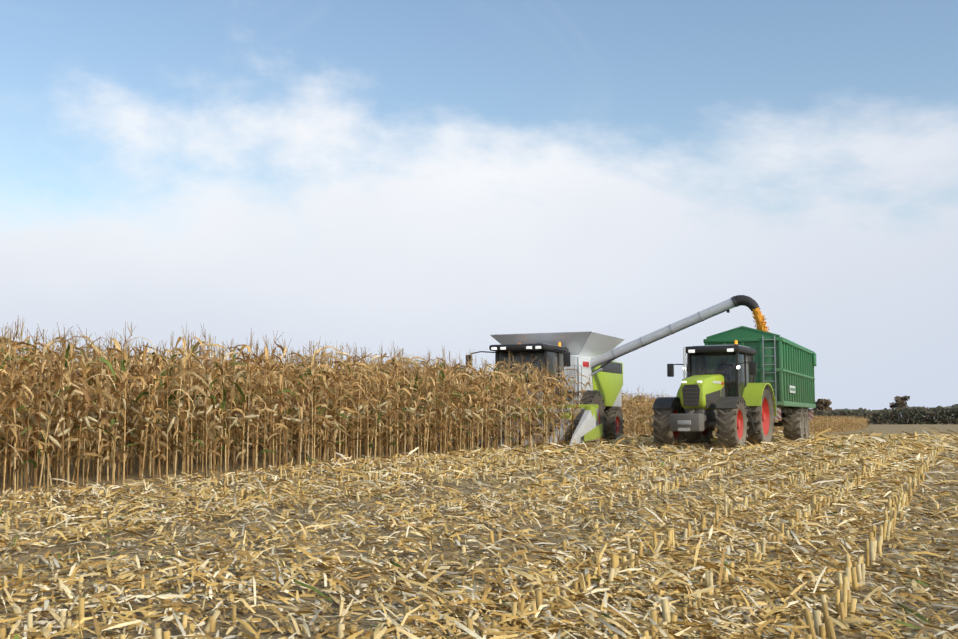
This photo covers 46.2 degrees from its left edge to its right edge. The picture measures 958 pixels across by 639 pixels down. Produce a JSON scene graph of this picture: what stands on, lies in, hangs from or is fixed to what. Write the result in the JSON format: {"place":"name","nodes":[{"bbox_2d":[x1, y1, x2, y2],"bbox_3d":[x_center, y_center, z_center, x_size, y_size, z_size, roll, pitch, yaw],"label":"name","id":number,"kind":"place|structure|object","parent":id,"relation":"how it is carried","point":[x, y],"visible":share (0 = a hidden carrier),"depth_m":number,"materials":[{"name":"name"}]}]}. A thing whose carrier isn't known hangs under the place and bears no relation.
{"place":"outdoors","nodes":[
{"label":"outdoors","id":0,"kind":"place"},
{"bbox_2d":[0,419,957,638],"bbox_3d":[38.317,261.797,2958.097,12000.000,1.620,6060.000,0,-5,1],"label":"field ground","id":1,"kind":"structure","parent":0,"point":[875,428],"depth_m":10.22,"materials":[{"name":"soil"}]},
{"bbox_2d":[0,319,623,495],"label":"maize plants","id":2,"kind":"object","parent":1,"relation":"on","point":[101,403],"visible":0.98,"depth_m":21.23,"materials":[{"name":"beige plant"}]},
{"bbox_2d":[0,426,957,638],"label":"crop residue","id":3,"kind":"object","parent":1,"relation":"on","point":[544,582],"visible":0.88,"depth_m":9.36,"materials":[{"name":"plant"}]},
{"bbox_2d":[0,433,957,638],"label":"stubble stalks","id":4,"kind":"object","parent":1,"relation":"on","point":[854,574],"visible":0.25,"depth_m":10.37,"materials":[{"name":"plant"}]},
{"bbox_2d":[313,382,716,443],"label":"maize plants","id":5,"kind":"object","parent":1,"relation":"on","point":[637,416],"visible":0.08,"depth_m":69.24,"materials":[{"name":"beige plant"}]},
{"bbox_2d":[420,295,758,445],"bbox_3d":[4.544,1.946,41.844,11.377,5.521,12.945,-2,-5,23],"label":"combine harvester","id":6,"kind":"object","parent":1,"relation":"on","point":[587,354],"visible":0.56,"depth_m":41.83,"materials":[{"name":"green metal"}]},
{"bbox_2d":[651,340,776,448],"bbox_3d":[7.307,2.370,35.216,2.860,3.423,5.916,-3,-6,27],"label":"tractor","id":7,"kind":"object","parent":1,"relation":"on","point":[726,396],"visible":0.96,"depth_m":34.66,"materials":[{"name":"painted metal"},{"name":"rubber"},{"name":"glass"}]},
{"bbox_2d":[703,326,816,441],"bbox_3d":[10.751,2.627,42.842,2.910,4.217,11.544,-2,-5,23],"label":"grain trailer","id":8,"kind":"object","parent":1,"relation":"on","point":[785,368],"visible":0.46,"depth_m":40.15,"materials":[{"name":"green metal"}]},
{"bbox_2d":[752,308,769,331],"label":"corn kernels","id":9,"kind":"object","parent":8,"relation":"on","point":[764,319],"visible":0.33,"depth_m":40.58,"materials":[{"name":"food"}]},
{"bbox_2d":[636,395,957,423],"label":"treeline","id":10,"kind":"object","parent":1,"relation":"on","point":[903,411],"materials":[{"name":"green plant"}]},
{"bbox_2d":[772,414,870,434],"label":"maize plants","id":11,"kind":"object","parent":1,"relation":"on","point":[818,424],"visible":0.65,"depth_m":168.26,"materials":[{"name":"beige plant"}]},
{"bbox_2d":[0,0,957,418],"label":"sky","id":12,"kind":"structure","parent":0,"point":[418,176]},
{"bbox_2d":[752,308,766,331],"bbox_3d":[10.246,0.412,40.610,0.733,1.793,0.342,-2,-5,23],"label":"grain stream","id":13,"kind":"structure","parent":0,"point":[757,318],"depth_m":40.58,"materials":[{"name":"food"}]}
]}

